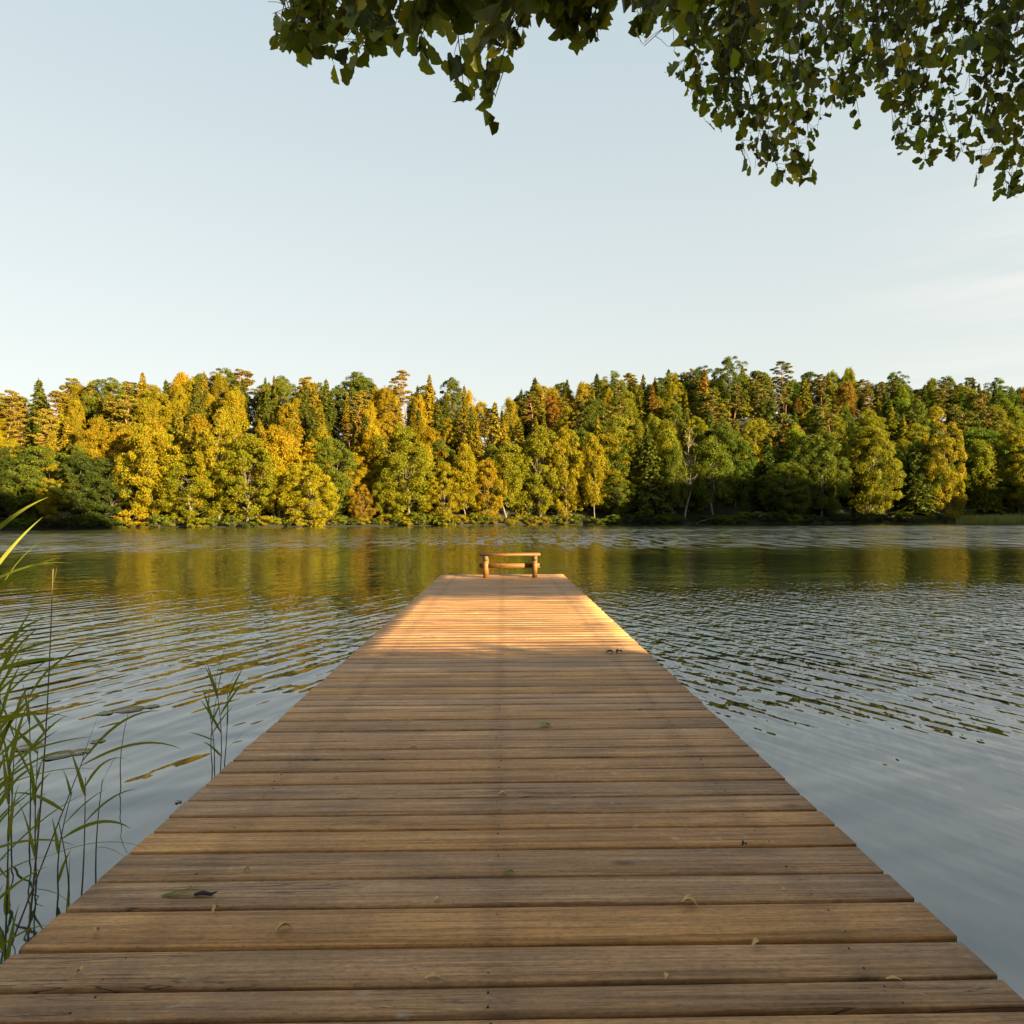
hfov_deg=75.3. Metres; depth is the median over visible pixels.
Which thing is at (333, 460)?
broadleaf tree
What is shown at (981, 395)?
pine tree
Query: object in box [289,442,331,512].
broadleaf tree
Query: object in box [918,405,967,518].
broadleaf tree
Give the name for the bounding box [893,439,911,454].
broadleaf tree
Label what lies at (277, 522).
shrub
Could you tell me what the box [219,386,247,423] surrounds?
birch tree
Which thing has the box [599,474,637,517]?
broadleaf tree
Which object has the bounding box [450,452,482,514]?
birch tree
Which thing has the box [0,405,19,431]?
pine tree
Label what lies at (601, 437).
broadleaf tree
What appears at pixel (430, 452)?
birch tree
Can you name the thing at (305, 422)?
spruce tree
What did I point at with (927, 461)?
birch tree
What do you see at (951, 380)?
broadleaf tree
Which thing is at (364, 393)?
pine tree
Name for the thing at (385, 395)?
birch tree
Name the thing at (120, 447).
broadleaf tree
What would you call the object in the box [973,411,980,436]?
spruce tree
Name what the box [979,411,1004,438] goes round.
pine tree
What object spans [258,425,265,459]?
spruce tree
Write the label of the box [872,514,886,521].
shrub
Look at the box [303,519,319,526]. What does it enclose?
shrub
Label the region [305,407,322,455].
spruce tree
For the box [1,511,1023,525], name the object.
undergrowth
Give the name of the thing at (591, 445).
birch tree
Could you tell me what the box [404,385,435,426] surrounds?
broadleaf tree
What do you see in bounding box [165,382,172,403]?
pine tree
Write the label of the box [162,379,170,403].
spruce tree
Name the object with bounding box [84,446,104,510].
birch tree
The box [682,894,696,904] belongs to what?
fallen leaf
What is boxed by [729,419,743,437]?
pine tree
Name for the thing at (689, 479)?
bare tree
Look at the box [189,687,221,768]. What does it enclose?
reed
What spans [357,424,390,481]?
birch tree
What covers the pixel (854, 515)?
shrub
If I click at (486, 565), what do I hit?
bench
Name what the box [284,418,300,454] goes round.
birch tree
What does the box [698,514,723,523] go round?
shrub
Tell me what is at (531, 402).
pine tree
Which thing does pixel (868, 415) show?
broadleaf tree
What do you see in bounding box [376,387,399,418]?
birch tree
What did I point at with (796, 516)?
shrub
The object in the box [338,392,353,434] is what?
spruce tree
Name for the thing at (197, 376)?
broadleaf tree
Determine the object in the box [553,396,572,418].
pine tree
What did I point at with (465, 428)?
pine tree
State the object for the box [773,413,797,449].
pine tree
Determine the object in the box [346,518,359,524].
shrub
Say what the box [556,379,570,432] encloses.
spruce tree
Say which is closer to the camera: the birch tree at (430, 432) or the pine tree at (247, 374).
the birch tree at (430, 432)
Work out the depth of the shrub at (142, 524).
159.79 m
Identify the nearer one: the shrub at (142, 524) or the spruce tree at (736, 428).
the shrub at (142, 524)
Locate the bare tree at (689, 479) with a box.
[684,427,699,516]
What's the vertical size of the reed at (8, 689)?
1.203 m
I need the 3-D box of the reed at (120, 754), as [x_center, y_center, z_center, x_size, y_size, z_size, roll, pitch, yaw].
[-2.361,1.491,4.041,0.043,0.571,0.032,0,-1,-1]
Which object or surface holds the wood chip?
on the jetty
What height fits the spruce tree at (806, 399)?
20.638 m
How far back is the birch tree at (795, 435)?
209.83 m
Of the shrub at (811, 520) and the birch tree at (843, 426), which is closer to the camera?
the shrub at (811, 520)
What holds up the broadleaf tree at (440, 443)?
on the ground at (726, 508)
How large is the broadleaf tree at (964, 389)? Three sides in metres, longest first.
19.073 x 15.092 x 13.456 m
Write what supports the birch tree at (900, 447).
on the ground at (726, 508)
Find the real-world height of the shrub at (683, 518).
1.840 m
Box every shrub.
[0,520,13,527]
[8,518,25,526]
[18,522,32,528]
[24,518,44,527]
[38,518,54,527]
[51,518,66,526]
[52,512,80,526]
[65,516,93,527]
[75,515,102,526]
[89,515,109,525]
[97,518,112,526]
[106,520,135,527]
[113,509,146,526]
[139,522,150,527]
[145,514,172,526]
[164,516,181,525]
[181,517,199,525]
[186,518,211,527]
[205,517,219,525]
[219,515,239,525]
[243,521,259,526]
[256,516,274,525]
[265,517,282,524]
[281,517,294,525]
[284,513,310,525]
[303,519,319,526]
[311,516,327,524]
[321,514,342,524]
[334,515,347,524]
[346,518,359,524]
[357,518,370,524]
[370,518,381,523]
[376,514,393,524]
[390,517,403,524]
[400,516,414,525]
[406,513,430,524]
[418,515,433,524]
[427,516,440,524]
[433,515,459,525]
[451,514,469,523]
[463,512,484,523]
[474,515,494,523]
[486,515,503,523]
[503,519,515,524]
[510,515,522,523]
[524,516,540,524]
[536,516,551,524]
[547,515,559,522]
[558,516,572,523]
[569,514,584,523]
[585,517,595,522]
[592,518,608,523]
[604,514,624,523]
[640,512,663,523]
[653,515,672,523]
[663,513,680,522]
[675,516,685,522]
[690,515,704,521]
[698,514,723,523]
[710,516,728,523]
[720,515,738,523]
[731,511,754,522]
[748,511,768,521]
[755,512,773,521]
[760,512,786,521]
[777,516,787,521]
[784,514,803,522]
[791,513,807,521]
[803,514,821,522]
[818,516,829,522]
[840,513,851,520]
[848,512,868,521]
[858,513,878,521]
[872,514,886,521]
[885,512,901,521]
[894,511,914,521]
[911,515,929,521]
[926,515,937,521]
[939,516,951,521]
[958,509,975,516]
[991,506,1008,513]
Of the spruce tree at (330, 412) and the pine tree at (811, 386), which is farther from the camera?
the pine tree at (811, 386)
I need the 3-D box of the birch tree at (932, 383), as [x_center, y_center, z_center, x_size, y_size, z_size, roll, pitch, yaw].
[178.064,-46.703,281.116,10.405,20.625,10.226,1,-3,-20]
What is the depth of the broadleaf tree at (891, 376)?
288.70 m
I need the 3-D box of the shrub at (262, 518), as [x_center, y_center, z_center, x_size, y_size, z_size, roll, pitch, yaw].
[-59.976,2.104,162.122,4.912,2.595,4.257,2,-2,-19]
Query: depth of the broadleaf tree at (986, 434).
230.79 m
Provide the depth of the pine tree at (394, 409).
208.36 m
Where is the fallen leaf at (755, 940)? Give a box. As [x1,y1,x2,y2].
[752,937,761,945]
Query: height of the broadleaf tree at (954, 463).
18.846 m
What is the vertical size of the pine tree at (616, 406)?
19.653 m
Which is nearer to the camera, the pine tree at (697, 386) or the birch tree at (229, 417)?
the birch tree at (229, 417)
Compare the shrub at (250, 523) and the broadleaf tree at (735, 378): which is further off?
the broadleaf tree at (735, 378)
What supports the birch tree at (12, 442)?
on the ground at (726, 508)
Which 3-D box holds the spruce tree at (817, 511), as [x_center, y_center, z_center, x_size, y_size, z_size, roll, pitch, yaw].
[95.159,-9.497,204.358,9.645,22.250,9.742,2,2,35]
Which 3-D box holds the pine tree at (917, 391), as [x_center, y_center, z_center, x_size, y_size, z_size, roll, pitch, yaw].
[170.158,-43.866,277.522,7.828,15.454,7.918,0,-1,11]
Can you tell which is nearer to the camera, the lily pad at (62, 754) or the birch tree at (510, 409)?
the lily pad at (62, 754)
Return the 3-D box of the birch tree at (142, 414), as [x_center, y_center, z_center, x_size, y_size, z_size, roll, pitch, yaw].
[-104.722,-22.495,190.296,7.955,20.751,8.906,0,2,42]
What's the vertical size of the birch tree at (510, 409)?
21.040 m
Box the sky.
[0,0,1023,446]
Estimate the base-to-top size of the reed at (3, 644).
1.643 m
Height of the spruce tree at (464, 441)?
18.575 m
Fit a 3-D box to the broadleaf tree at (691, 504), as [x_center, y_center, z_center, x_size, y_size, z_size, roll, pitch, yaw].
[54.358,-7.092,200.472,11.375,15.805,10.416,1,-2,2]
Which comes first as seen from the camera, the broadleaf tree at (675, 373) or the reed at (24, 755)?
the reed at (24, 755)
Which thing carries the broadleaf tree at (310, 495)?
on the ground at (726, 508)
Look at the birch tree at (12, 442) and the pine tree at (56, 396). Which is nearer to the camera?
the birch tree at (12, 442)
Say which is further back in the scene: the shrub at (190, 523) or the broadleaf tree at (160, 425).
the broadleaf tree at (160, 425)
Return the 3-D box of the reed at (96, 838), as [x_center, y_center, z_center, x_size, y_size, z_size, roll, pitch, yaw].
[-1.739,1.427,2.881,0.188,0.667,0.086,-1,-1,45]
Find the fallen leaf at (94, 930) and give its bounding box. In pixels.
[92,927,98,934]
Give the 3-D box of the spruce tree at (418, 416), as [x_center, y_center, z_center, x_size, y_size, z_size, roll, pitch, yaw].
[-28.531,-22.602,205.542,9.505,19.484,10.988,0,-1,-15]
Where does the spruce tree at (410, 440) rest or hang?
on the ground at (726, 508)
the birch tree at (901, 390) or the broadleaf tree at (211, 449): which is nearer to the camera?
the broadleaf tree at (211, 449)
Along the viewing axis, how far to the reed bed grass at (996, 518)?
212.68 m
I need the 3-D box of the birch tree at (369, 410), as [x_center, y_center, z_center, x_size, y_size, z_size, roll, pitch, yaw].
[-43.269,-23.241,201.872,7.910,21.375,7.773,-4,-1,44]
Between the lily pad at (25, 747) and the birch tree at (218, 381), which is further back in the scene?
the birch tree at (218, 381)
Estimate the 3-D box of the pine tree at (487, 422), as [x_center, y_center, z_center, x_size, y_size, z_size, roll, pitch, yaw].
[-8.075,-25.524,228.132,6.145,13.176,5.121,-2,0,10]
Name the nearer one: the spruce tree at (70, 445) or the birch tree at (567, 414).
the spruce tree at (70, 445)
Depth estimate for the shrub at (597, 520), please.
184.54 m
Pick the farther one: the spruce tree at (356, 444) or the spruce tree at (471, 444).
the spruce tree at (471, 444)
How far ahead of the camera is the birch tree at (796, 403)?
252.40 m
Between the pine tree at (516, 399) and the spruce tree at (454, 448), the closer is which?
the spruce tree at (454, 448)
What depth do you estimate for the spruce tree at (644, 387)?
250.62 m
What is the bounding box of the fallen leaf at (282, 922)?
[275,919,291,931]
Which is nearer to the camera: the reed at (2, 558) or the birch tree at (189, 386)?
the reed at (2, 558)
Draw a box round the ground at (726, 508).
[0,417,1023,528]
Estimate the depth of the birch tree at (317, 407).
224.47 m
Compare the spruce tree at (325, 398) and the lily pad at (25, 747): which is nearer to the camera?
the lily pad at (25, 747)
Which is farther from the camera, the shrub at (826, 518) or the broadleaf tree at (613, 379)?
the broadleaf tree at (613, 379)
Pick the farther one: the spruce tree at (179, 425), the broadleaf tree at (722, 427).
the broadleaf tree at (722, 427)
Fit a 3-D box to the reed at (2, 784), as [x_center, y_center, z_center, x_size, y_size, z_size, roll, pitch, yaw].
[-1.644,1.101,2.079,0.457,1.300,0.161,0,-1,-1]
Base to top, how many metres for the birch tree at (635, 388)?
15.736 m
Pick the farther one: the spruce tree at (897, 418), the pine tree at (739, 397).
the spruce tree at (897, 418)
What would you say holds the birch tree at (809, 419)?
on the ground at (726, 508)
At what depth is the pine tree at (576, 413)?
217.58 m
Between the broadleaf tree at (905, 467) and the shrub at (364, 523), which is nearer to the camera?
the shrub at (364, 523)
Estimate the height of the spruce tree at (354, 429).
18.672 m
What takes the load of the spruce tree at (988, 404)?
on the ground at (726, 508)
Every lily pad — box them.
[17,743,43,751]
[40,750,74,759]
[72,748,90,754]
[97,711,113,714]
[115,706,143,712]
[144,704,159,707]
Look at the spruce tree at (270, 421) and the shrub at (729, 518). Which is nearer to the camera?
the shrub at (729, 518)
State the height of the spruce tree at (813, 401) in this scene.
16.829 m
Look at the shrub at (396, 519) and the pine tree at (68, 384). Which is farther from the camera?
the pine tree at (68, 384)
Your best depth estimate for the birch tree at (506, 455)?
183.32 m
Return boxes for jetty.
[0,574,1023,1023]
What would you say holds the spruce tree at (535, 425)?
on the ground at (726, 508)
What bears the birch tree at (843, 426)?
on the ground at (726, 508)
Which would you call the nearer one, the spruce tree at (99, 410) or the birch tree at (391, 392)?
the spruce tree at (99, 410)
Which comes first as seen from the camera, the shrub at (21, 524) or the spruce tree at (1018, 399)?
the shrub at (21, 524)
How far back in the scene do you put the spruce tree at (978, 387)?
277.70 m
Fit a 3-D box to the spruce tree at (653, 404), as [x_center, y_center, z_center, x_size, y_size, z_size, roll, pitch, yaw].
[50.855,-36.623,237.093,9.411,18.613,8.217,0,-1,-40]
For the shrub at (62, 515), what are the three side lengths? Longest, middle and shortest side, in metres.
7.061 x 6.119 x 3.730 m
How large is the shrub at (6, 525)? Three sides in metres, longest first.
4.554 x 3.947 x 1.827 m
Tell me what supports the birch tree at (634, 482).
on the ground at (726, 508)
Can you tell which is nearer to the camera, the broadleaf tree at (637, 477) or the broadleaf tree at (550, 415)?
the broadleaf tree at (637, 477)
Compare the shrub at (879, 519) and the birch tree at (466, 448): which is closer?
the birch tree at (466, 448)
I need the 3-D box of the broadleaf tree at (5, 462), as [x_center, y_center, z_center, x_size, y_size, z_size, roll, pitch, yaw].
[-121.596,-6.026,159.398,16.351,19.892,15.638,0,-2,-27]
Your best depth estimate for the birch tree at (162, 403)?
218.99 m
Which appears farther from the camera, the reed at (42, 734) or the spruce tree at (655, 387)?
the spruce tree at (655, 387)
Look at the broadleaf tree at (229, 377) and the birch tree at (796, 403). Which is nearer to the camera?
the broadleaf tree at (229, 377)
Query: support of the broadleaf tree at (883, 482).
on the ground at (726, 508)
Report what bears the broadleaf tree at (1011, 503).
on the ground at (726, 508)
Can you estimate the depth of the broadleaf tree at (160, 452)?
175.46 m
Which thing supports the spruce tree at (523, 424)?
on the ground at (726, 508)
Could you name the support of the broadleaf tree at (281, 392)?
on the ground at (726, 508)
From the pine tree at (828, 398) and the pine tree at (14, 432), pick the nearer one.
the pine tree at (14, 432)
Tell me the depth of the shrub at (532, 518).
183.39 m
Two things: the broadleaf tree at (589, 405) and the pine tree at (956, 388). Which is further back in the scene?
the pine tree at (956, 388)
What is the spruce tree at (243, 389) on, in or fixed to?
on the ground at (726, 508)
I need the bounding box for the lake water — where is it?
[0,521,1023,998]
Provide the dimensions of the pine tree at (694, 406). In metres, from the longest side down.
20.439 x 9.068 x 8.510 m
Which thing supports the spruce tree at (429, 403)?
on the ground at (726, 508)
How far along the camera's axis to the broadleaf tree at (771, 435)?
214.54 m
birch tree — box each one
[0,430,9,446]
[1,437,26,464]
[62,383,90,424]
[66,397,86,439]
[67,441,87,476]
[70,415,84,441]
[82,415,113,457]
[84,380,99,428]
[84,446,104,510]
[109,425,123,456]
[112,393,135,422]
[114,421,141,466]
[131,398,158,432]
[149,426,167,453]
[155,394,166,424]
[169,383,189,429]
[170,371,193,412]
[176,380,204,421]
[180,413,213,450]
[188,431,218,470]
[204,394,217,426]
[211,373,228,407]
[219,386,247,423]
[220,391,249,436]
[222,414,234,447]
[234,461,258,511]
[251,423,299,516]
[277,403,302,433]
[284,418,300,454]
[284,434,305,502]
[291,398,301,424]
[311,395,324,416]
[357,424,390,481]
[359,401,380,448]
[368,386,380,422]
[376,385,391,429]
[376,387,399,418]
[389,395,404,425]
[410,395,427,430]
[413,416,430,447]
[417,444,436,495]
[419,426,442,461]
[433,446,453,502]
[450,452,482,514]
[455,444,479,514]
[465,390,476,415]
[473,400,490,437]
[487,440,529,518]
[499,468,509,515]
[500,396,523,443]
[528,382,542,427]
[545,386,558,409]
[548,391,561,427]
[555,405,578,446]
[562,388,574,419]
[574,381,589,412]
[578,433,606,519]
[600,379,608,400]
[601,387,613,431]
[605,413,637,478]
[610,395,623,418]
[617,389,638,436]
[628,420,646,467]
[629,470,639,510]
[630,383,643,405]
[643,413,655,437]
[644,416,661,463]
[650,419,681,464]
[655,396,667,420]
[656,428,682,512]
[658,444,690,515]
[682,436,741,514]
[702,436,725,506]
[711,387,721,410]
[762,372,772,397]
[770,447,779,463]
[783,426,810,461]
[792,398,803,420]
[802,407,820,440]
[825,369,842,396]
[827,414,849,457]
[831,381,858,420]
[839,367,859,407]
[889,443,907,502]
[893,385,912,423]
[918,442,943,491]
[920,377,943,407]
[926,395,941,424]
[927,387,935,399]
[933,431,948,462]
[945,462,959,507]
[956,439,1000,509]
[984,404,1014,443]
[992,439,1004,456]
[1000,397,1013,417]
[1003,406,1023,435]
[1019,388,1023,404]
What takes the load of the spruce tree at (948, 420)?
on the ground at (726, 508)
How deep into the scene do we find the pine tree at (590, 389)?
247.97 m
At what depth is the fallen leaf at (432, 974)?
1.74 m
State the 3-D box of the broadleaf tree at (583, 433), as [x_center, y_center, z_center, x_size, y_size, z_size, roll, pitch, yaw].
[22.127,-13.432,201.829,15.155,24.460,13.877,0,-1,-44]
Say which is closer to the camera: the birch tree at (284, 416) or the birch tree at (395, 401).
the birch tree at (284, 416)
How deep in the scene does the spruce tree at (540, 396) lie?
233.21 m
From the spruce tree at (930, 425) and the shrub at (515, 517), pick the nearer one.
the shrub at (515, 517)
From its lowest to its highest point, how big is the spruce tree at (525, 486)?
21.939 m
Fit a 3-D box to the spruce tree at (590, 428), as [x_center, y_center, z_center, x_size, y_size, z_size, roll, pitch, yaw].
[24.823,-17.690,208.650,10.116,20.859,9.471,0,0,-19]
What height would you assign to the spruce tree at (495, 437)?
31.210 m
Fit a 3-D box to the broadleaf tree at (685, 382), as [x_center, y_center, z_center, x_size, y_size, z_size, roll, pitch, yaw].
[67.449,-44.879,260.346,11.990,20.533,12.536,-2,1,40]
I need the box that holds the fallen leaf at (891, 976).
[886,975,901,979]
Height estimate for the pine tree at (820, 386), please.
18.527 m
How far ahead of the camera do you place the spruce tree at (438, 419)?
219.39 m
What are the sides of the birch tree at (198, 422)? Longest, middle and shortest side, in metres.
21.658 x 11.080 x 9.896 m
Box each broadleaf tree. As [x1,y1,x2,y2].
[0,417,13,440]
[0,445,78,521]
[0,446,41,521]
[0,451,15,515]
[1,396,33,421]
[18,473,36,516]
[20,474,44,518]
[31,463,76,523]
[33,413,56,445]
[37,473,59,515]
[50,451,106,515]
[66,445,93,506]
[73,429,115,456]
[80,456,142,518]
[81,377,127,424]
[97,427,149,501]
[112,418,184,521]
[117,470,144,510]
[123,383,158,423]
[130,384,174,432]
[143,417,162,455]
[151,440,176,498]
[156,454,233,519]
[167,427,178,442]
[191,407,249,517]
[192,373,212,412]
[209,367,251,406]
[215,433,279,522]
[249,384,284,424]
[254,436,306,516]
[271,379,293,424]
[275,375,296,406]
[277,463,339,526]
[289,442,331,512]
[292,385,315,418]
[305,425,335,472]
[308,437,361,514]
[315,382,323,405]
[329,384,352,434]
[329,452,372,516]
[334,371,376,430]
[343,375,378,429]
[348,485,378,522]
[362,449,397,515]
[371,457,409,520]
[372,425,438,520]
[374,412,400,458]
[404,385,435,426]
[423,461,467,521]
[426,439,455,499]
[439,377,468,422]
[441,417,460,458]
[466,457,508,521]
[477,443,502,505]
[509,425,566,517]
[512,391,532,411]
[520,443,567,512]
[537,393,564,437]
[544,427,586,519]
[547,382,577,423]
[566,427,601,501]
[576,398,609,433]
[580,432,640,511]
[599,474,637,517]
[601,437,635,506]
[602,370,626,402]
[629,468,657,511]
[648,382,667,408]
[659,373,688,424]
[666,403,689,438]
[667,460,695,508]
[670,372,683,399]
[676,372,695,418]
[676,465,708,511]
[679,416,710,460]
[683,365,718,412]
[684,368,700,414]
[705,403,730,441]
[709,356,747,418]
[710,419,741,497]
[723,439,756,506]
[734,418,771,499]
[747,414,781,466]
[755,461,811,516]
[774,380,797,414]
[777,425,804,458]
[779,435,829,503]
[779,444,816,514]
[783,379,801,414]
[793,428,852,516]
[797,371,823,410]
[836,377,865,415]
[836,426,906,518]
[838,454,871,511]
[839,406,854,433]
[841,425,878,465]
[841,431,885,508]
[852,407,889,449]
[853,381,862,417]
[855,383,882,418]
[876,470,891,508]
[879,371,909,407]
[879,397,908,423]
[880,378,914,408]
[880,448,907,506]
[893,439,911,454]
[894,440,946,513]
[894,456,929,507]
[896,422,930,450]
[905,398,930,438]
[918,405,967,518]
[936,375,963,422]
[946,386,982,418]
[948,394,973,428]
[948,448,972,493]
[954,427,1018,489]
[957,447,986,503]
[965,475,1007,510]
[983,377,1019,409]
[993,428,1023,513]
[997,444,1023,512]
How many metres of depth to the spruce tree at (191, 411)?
195.45 m
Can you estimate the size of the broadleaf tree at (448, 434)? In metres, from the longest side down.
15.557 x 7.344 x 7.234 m
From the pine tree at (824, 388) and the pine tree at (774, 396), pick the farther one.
the pine tree at (824, 388)
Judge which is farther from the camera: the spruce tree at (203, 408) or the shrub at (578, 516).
the spruce tree at (203, 408)
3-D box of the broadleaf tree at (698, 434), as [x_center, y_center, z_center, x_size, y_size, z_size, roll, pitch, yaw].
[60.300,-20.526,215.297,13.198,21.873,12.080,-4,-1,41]
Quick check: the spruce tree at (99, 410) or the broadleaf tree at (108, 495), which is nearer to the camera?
the broadleaf tree at (108, 495)
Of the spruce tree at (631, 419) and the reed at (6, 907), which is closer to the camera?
the reed at (6, 907)
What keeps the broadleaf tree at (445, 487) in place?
on the ground at (726, 508)
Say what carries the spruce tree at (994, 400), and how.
on the ground at (726, 508)
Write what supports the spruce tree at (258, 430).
on the ground at (726, 508)
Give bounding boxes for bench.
[479,553,541,577]
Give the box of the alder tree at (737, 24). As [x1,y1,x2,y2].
[269,0,1023,201]
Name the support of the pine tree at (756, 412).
on the ground at (726, 508)
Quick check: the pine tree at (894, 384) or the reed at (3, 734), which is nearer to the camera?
the reed at (3, 734)
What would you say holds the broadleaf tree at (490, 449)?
on the ground at (726, 508)
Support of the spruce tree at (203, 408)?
on the ground at (726, 508)
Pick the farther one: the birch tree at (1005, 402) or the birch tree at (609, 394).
the birch tree at (1005, 402)
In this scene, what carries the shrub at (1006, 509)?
on the ground at (726, 508)
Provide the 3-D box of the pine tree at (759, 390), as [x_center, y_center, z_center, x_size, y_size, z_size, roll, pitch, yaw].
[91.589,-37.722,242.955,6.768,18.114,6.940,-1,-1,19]
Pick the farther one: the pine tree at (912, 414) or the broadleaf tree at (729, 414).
the pine tree at (912, 414)
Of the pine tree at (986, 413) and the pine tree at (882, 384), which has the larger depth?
the pine tree at (882, 384)
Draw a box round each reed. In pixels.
[0,498,85,847]
[0,520,82,859]
[0,543,52,874]
[0,562,90,787]
[0,604,64,805]
[0,626,37,768]
[0,658,45,947]
[0,693,36,890]
[0,701,29,960]
[1,690,55,841]
[3,710,179,961]
[5,655,71,848]
[10,726,44,878]
[24,569,85,942]
[52,770,101,893]
[59,820,130,912]
[70,750,133,895]
[95,756,123,882]
[120,710,128,784]
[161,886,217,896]
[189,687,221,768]
[201,645,243,769]
[203,662,229,767]
[224,660,255,763]
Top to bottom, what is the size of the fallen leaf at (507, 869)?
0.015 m
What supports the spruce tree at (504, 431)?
on the ground at (726, 508)
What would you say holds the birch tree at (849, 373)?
on the ground at (726, 508)
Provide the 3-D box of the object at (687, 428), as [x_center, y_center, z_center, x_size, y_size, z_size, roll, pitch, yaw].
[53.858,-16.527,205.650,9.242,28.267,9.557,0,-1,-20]
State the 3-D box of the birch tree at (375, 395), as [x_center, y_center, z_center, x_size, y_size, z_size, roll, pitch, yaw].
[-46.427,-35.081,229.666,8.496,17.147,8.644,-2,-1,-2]
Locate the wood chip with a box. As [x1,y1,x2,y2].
[212,904,218,912]
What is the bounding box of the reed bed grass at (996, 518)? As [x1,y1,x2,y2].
[955,512,1023,521]
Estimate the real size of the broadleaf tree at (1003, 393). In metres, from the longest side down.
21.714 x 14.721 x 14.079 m
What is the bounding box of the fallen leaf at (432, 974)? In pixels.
[425,972,439,977]
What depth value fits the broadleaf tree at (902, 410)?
259.93 m
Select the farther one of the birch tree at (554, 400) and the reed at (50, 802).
the birch tree at (554, 400)
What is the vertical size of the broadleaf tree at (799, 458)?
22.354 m
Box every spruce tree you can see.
[14,402,30,452]
[20,378,49,447]
[40,429,61,474]
[43,406,66,461]
[56,417,75,462]
[63,442,73,462]
[76,404,90,440]
[93,396,104,417]
[101,392,125,437]
[134,371,149,419]
[158,434,202,516]
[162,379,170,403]
[169,406,186,470]
[179,424,208,511]
[184,402,194,434]
[193,378,202,414]
[199,371,218,427]
[199,388,215,436]
[199,404,205,417]
[227,384,250,437]
[233,378,250,427]
[239,379,253,425]
[251,387,265,435]
[251,420,261,447]
[252,376,268,423]
[253,475,277,514]
[255,389,275,436]
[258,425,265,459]
[261,414,267,433]
[267,414,272,435]
[269,376,279,425]
[291,404,296,421]
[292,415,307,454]
[297,385,312,428]
[302,412,309,439]
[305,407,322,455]
[316,404,328,450]
[317,380,337,425]
[324,391,341,443]
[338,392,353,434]
[344,427,369,495]
[347,422,360,450]
[360,414,374,470]
[400,470,426,513]
[401,426,414,471]
[404,393,417,430]
[412,409,426,441]
[422,373,436,430]
[430,398,449,444]
[442,392,450,427]
[449,406,462,446]
[451,432,457,455]
[456,433,475,482]
[460,386,469,431]
[467,407,473,439]
[468,432,477,466]
[471,413,484,467]
[477,400,506,491]
[500,417,511,458]
[512,418,525,456]
[514,388,528,438]
[518,436,535,504]
[525,376,537,433]
[527,387,553,441]
[532,416,542,435]
[539,414,548,446]
[544,458,561,511]
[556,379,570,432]
[561,439,592,512]
[587,423,594,436]
[590,373,604,418]
[593,414,602,442]
[626,404,638,446]
[628,425,675,518]
[634,385,648,426]
[640,374,649,414]
[646,385,662,431]
[649,378,659,409]
[661,368,674,417]
[675,401,688,436]
[678,375,689,413]
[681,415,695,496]
[683,392,691,417]
[690,368,717,427]
[704,408,713,436]
[729,424,743,469]
[730,365,752,417]
[751,435,792,510]
[752,395,768,445]
[753,396,785,475]
[791,377,815,426]
[792,409,800,431]
[806,380,817,406]
[811,411,840,467]
[811,446,835,513]
[822,371,835,415]
[830,425,841,466]
[830,453,844,497]
[836,390,851,426]
[872,383,881,409]
[872,399,885,444]
[881,392,888,423]
[882,400,900,448]
[893,408,901,432]
[893,445,941,515]
[898,414,912,452]
[906,441,911,457]
[917,385,929,423]
[928,420,937,437]
[944,400,951,429]
[968,441,1004,512]
[970,378,975,393]
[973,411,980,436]
[975,384,983,400]
[980,388,993,426]
[991,384,999,421]
[1013,391,1023,426]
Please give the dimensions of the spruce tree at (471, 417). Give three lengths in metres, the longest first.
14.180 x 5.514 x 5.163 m
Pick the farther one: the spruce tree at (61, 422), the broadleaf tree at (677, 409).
the broadleaf tree at (677, 409)
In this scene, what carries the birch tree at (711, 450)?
on the ground at (726, 508)
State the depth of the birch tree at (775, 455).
210.70 m
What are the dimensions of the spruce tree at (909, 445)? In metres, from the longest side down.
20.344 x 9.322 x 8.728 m
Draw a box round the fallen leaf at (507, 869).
[502,868,513,873]
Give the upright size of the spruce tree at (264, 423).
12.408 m
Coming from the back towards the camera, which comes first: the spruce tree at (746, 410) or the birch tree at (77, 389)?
the spruce tree at (746, 410)
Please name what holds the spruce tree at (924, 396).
on the ground at (726, 508)
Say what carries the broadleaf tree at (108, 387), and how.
on the ground at (726, 508)
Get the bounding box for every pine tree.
[0,390,28,457]
[0,396,21,419]
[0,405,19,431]
[4,425,34,452]
[29,408,60,450]
[41,390,72,420]
[59,378,86,413]
[104,395,140,431]
[117,381,138,397]
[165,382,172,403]
[207,375,226,412]
[216,391,227,408]
[230,368,259,404]
[272,410,280,426]
[296,377,320,407]
[341,423,353,446]
[346,394,370,429]
[353,390,369,422]
[380,403,403,452]
[388,370,413,432]
[442,393,456,417]
[448,419,472,447]
[480,418,491,437]
[513,397,531,438]
[519,394,545,431]
[534,386,550,410]
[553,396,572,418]
[566,410,585,433]
[575,398,593,426]
[586,384,595,399]
[594,404,615,433]
[610,401,628,427]
[613,380,625,395]
[621,419,638,454]
[622,373,638,392]
[656,377,663,394]
[689,395,708,424]
[692,381,709,399]
[694,391,731,427]
[700,406,716,421]
[725,383,748,429]
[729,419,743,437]
[741,370,771,418]
[748,381,762,405]
[751,407,761,420]
[752,385,770,408]
[754,377,773,396]
[763,391,780,412]
[769,361,794,412]
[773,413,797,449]
[777,383,793,424]
[806,433,823,450]
[807,380,819,399]
[810,405,828,428]
[811,415,848,453]
[812,374,826,401]
[813,377,836,399]
[817,394,831,414]
[823,404,844,429]
[854,379,872,403]
[861,389,875,411]
[875,381,890,407]
[884,380,907,406]
[901,411,926,432]
[912,388,928,398]
[926,389,951,430]
[933,380,954,421]
[941,410,984,449]
[945,385,961,403]
[948,405,961,434]
[958,377,976,390]
[961,391,975,414]
[970,390,992,418]
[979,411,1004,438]
[1001,423,1022,444]
[1014,404,1023,423]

